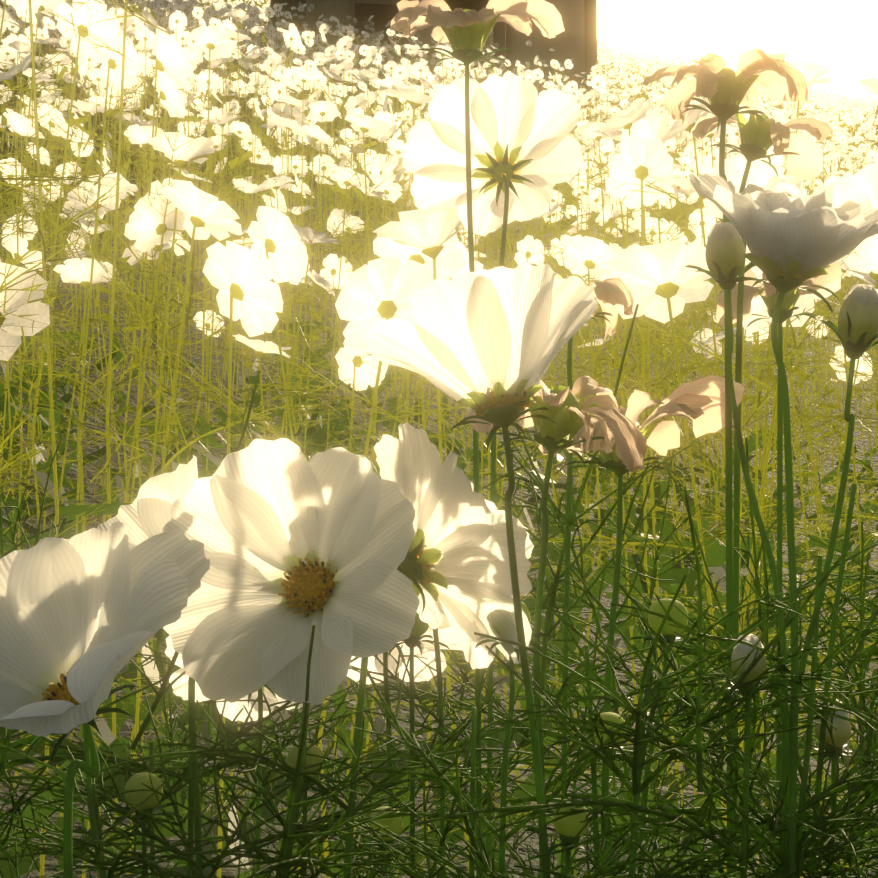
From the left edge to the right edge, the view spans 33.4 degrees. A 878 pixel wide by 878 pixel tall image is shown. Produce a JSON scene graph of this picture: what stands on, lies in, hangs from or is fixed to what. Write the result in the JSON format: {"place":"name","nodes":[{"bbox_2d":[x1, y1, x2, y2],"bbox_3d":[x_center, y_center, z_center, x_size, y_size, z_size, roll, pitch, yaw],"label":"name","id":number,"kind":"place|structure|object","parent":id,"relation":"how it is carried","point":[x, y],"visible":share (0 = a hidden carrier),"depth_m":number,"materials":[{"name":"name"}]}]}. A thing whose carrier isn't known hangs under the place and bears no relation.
{"place":"outdoors","nodes":[
{"label":"outdoors","id":0,"kind":"place"},
{"bbox_2d":[0,0,877,877],"bbox_3d":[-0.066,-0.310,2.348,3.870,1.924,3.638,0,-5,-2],"label":"cosmos field","id":1,"kind":"structure","parent":0,"point":[414,250],"depth_m":1.73,"materials":[{"name":"white plant"}]},
{"bbox_2d":[270,0,597,166],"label":"building","id":2,"kind":"structure","parent":1,"relation":"on","point":[576,39],"depth_m":17.30,"materials":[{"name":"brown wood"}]},
{"bbox_2d":[0,304,877,877],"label":"cosmos stems and leaves","id":3,"kind":"object","parent":1,"relation":"on","point":[812,852],"visible":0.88,"depth_m":0.42,"materials":[{"name":"green plant"}]},
{"bbox_2d":[0,521,209,877],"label":"cosmos","id":4,"kind":"object","parent":3,"relation":"on","point":[86,616],"visible":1,"depth_m":0.35,"materials":[{"name":"white plant"}]},
{"bbox_2d":[103,772,185,877],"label":"bud","id":5,"kind":"object","parent":3,"relation":"on","point":[135,781],"visible":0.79,"depth_m":0.43,"materials":[{"name":"green plant"}]},
{"bbox_2d":[97,455,219,875],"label":"cosmos","id":6,"kind":"object","parent":3,"relation":"on","point":[146,514],"visible":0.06,"depth_m":0.44,"materials":[{"name":"white plant"}]},
{"bbox_2d":[165,636,302,877],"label":"cosmos","id":7,"kind":"object","parent":3,"relation":"on","point":[260,711],"visible":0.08,"depth_m":0.62,"materials":[{"name":"white plant"}]},
{"bbox_2d":[163,438,419,877],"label":"cosmos","id":8,"kind":"object","parent":3,"relation":"on","point":[297,545],"visible":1,"depth_m":0.38,"materials":[{"name":"white plant"}]},
{"bbox_2d":[271,743,345,875],"bbox_3d":[-0.042,0.149,0.455,0.023,0.108,0.022,3,-6,-29],"label":"bud","id":9,"kind":"object","parent":3,"relation":"on","point":[292,756],"visible":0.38,"depth_m":0.46,"materials":[{"name":"green plant"}]},
{"bbox_2d":[353,806,414,877],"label":"bud","id":10,"kind":"object","parent":3,"relation":"on","point":[395,825],"visible":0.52,"depth_m":0.49,"materials":[{"name":"green plant"}]},
{"bbox_2d":[347,604,461,877],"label":"cosmos","id":11,"kind":"object","parent":3,"relation":"on","point":[447,637],"visible":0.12,"depth_m":0.61,"materials":[{"name":"white plant"}]},
{"bbox_2d":[388,612,448,869],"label":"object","id":12,"kind":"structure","parent":3,"relation":"on","point":[418,631],"depth_m":0.49,"materials":[{"name":"green plant"}]},
{"bbox_2d":[343,421,531,877],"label":"cosmos","id":13,"kind":"object","parent":3,"relation":"on","point":[454,565],"visible":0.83,"depth_m":0.41,"materials":[{"name":"white plant"}]},
{"bbox_2d":[390,0,564,877],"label":"flower","id":14,"kind":"object","parent":3,"relation":"on","point":[465,32],"visible":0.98,"depth_m":0.55,"materials":[{"name":"white plant"}]},
{"bbox_2d":[366,262,598,877],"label":"cosmos","id":15,"kind":"object","parent":3,"relation":"on","point":[487,345],"visible":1,"depth_m":0.39,"materials":[{"name":"white plant"}]},
{"bbox_2d":[433,482,533,877],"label":"cosmos","id":16,"kind":"object","parent":3,"relation":"on","point":[529,545],"depth_m":0.57,"materials":[{"name":"green plant"}]},
{"bbox_2d":[402,74,582,877],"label":"cosmos","id":17,"kind":"object","parent":3,"relation":"on","point":[526,154],"visible":0.98,"depth_m":0.63,"materials":[{"name":"white plant"}]},
{"bbox_2d":[475,601,551,875],"bbox_3d":[0.021,0.114,0.412,0.022,0.138,0.022,0,-5,-2],"label":"bud","id":18,"kind":"object","parent":3,"relation":"on","point":[505,769],"visible":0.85,"depth_m":0.41,"materials":[{"name":"green plant"}]},
{"bbox_2d":[462,376,646,877],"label":"flower","id":19,"kind":"object","parent":3,"relation":"on","point":[568,414],"visible":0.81,"depth_m":0.42,"materials":[{"name":"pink plant"}]},
{"bbox_2d":[524,806,609,877],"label":"bud","id":20,"kind":"object","parent":3,"relation":"on","point":[568,829],"visible":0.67,"depth_m":0.40,"materials":[{"name":"green plant"}]},
{"bbox_2d":[571,712,632,868],"bbox_3d":[0.053,0.145,0.458,0.023,0.118,0.022,-1,-5,13],"label":"bud","id":21,"kind":"object","parent":3,"relation":"on","point":[611,716],"visible":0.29,"depth_m":0.46,"materials":[{"name":"green plant"}]},
{"bbox_2d":[538,375,744,870],"bbox_3d":[0.067,0.098,0.488,0.067,0.237,0.066,0,-5,-2],"label":"withered plant","id":22,"kind":"object","parent":3,"relation":"on","point":[700,403],"visible":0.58,"depth_m":0.49,"materials":[{"name":"plant"}]},
{"bbox_2d":[629,598,703,877],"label":"flower bud","id":23,"kind":"object","parent":3,"relation":"on","point":[668,630],"visible":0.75,"depth_m":0.44,"materials":[{"name":"green plant"}]},
{"bbox_2d":[642,48,807,876],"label":"flower","id":24,"kind":"object","parent":3,"relation":"on","point":[725,91],"visible":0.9,"depth_m":0.46,"materials":[{"name":"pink plant"}]},
{"bbox_2d":[685,222,788,877],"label":"bud","id":25,"kind":"object","parent":3,"relation":"on","point":[725,251],"visible":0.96,"depth_m":0.41,"materials":[{"name":"green plant"}]},
{"bbox_2d":[702,634,790,877],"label":"bud","id":26,"kind":"object","parent":3,"relation":"on","point":[740,650],"visible":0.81,"depth_m":0.39,"materials":[{"name":"green plant"}]},
{"bbox_2d":[691,87,831,877],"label":"flower","id":27,"kind":"object","parent":3,"relation":"on","point":[802,153],"visible":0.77,"depth_m":0.51,"materials":[{"name":"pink plant"}]},
{"bbox_2d":[716,261,841,866],"bbox_3d":[0.132,0.086,0.562,0.049,0.326,0.054,0,-5,-2],"label":"flower","id":28,"kind":"object","parent":3,"relation":"on","point":[765,291],"visible":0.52,"depth_m":0.57,"materials":[{"name":"white plant"}]},
{"bbox_2d":[688,173,877,877],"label":"cosmos","id":29,"kind":"object","parent":3,"relation":"on","point":[792,233],"visible":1,"depth_m":0.39,"materials":[{"name":"white plant"}]},
{"bbox_2d":[783,284,877,877],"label":"bud","id":30,"kind":"object","parent":3,"relation":"on","point":[856,331],"visible":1,"depth_m":0.39,"materials":[{"name":"green plant"}]},
{"bbox_2d":[798,699,870,873],"bbox_3d":[0.115,0.134,0.431,0.024,0.115,0.022,0,-5,-2],"label":"bud","id":31,"kind":"object","parent":3,"relation":"on","point":[841,734],"visible":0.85,"depth_m":0.43,"materials":[{"name":"green plant"}]},
{"bbox_2d":[861,839,877,863],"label":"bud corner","id":32,"kind":"object","parent":3,"relation":"on","point":[872,857],"visible":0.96,"depth_m":0.40,"materials":[{"name":"green plant"}]},
{"bbox_2d":[0,0,877,529],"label":"flowers","id":33,"kind":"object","parent":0,"point":[270,68],"depth_m":5.92,"materials":[{"name":"white plant"}]},
{"bbox_2d":[2,0,877,194],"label":"flowers","id":34,"kind":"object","parent":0,"point":[622,69],"depth_m":20.10,"materials":[{"name":"white plant"}]},
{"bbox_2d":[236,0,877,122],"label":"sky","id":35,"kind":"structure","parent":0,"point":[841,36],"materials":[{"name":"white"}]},
{"bbox_2d":[529,263,633,877],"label":"flower","id":36,"kind":"object","parent":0,"point":[612,294],"visible":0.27,"depth_m":0.55,"materials":[{"name":"white plant"}]}
]}

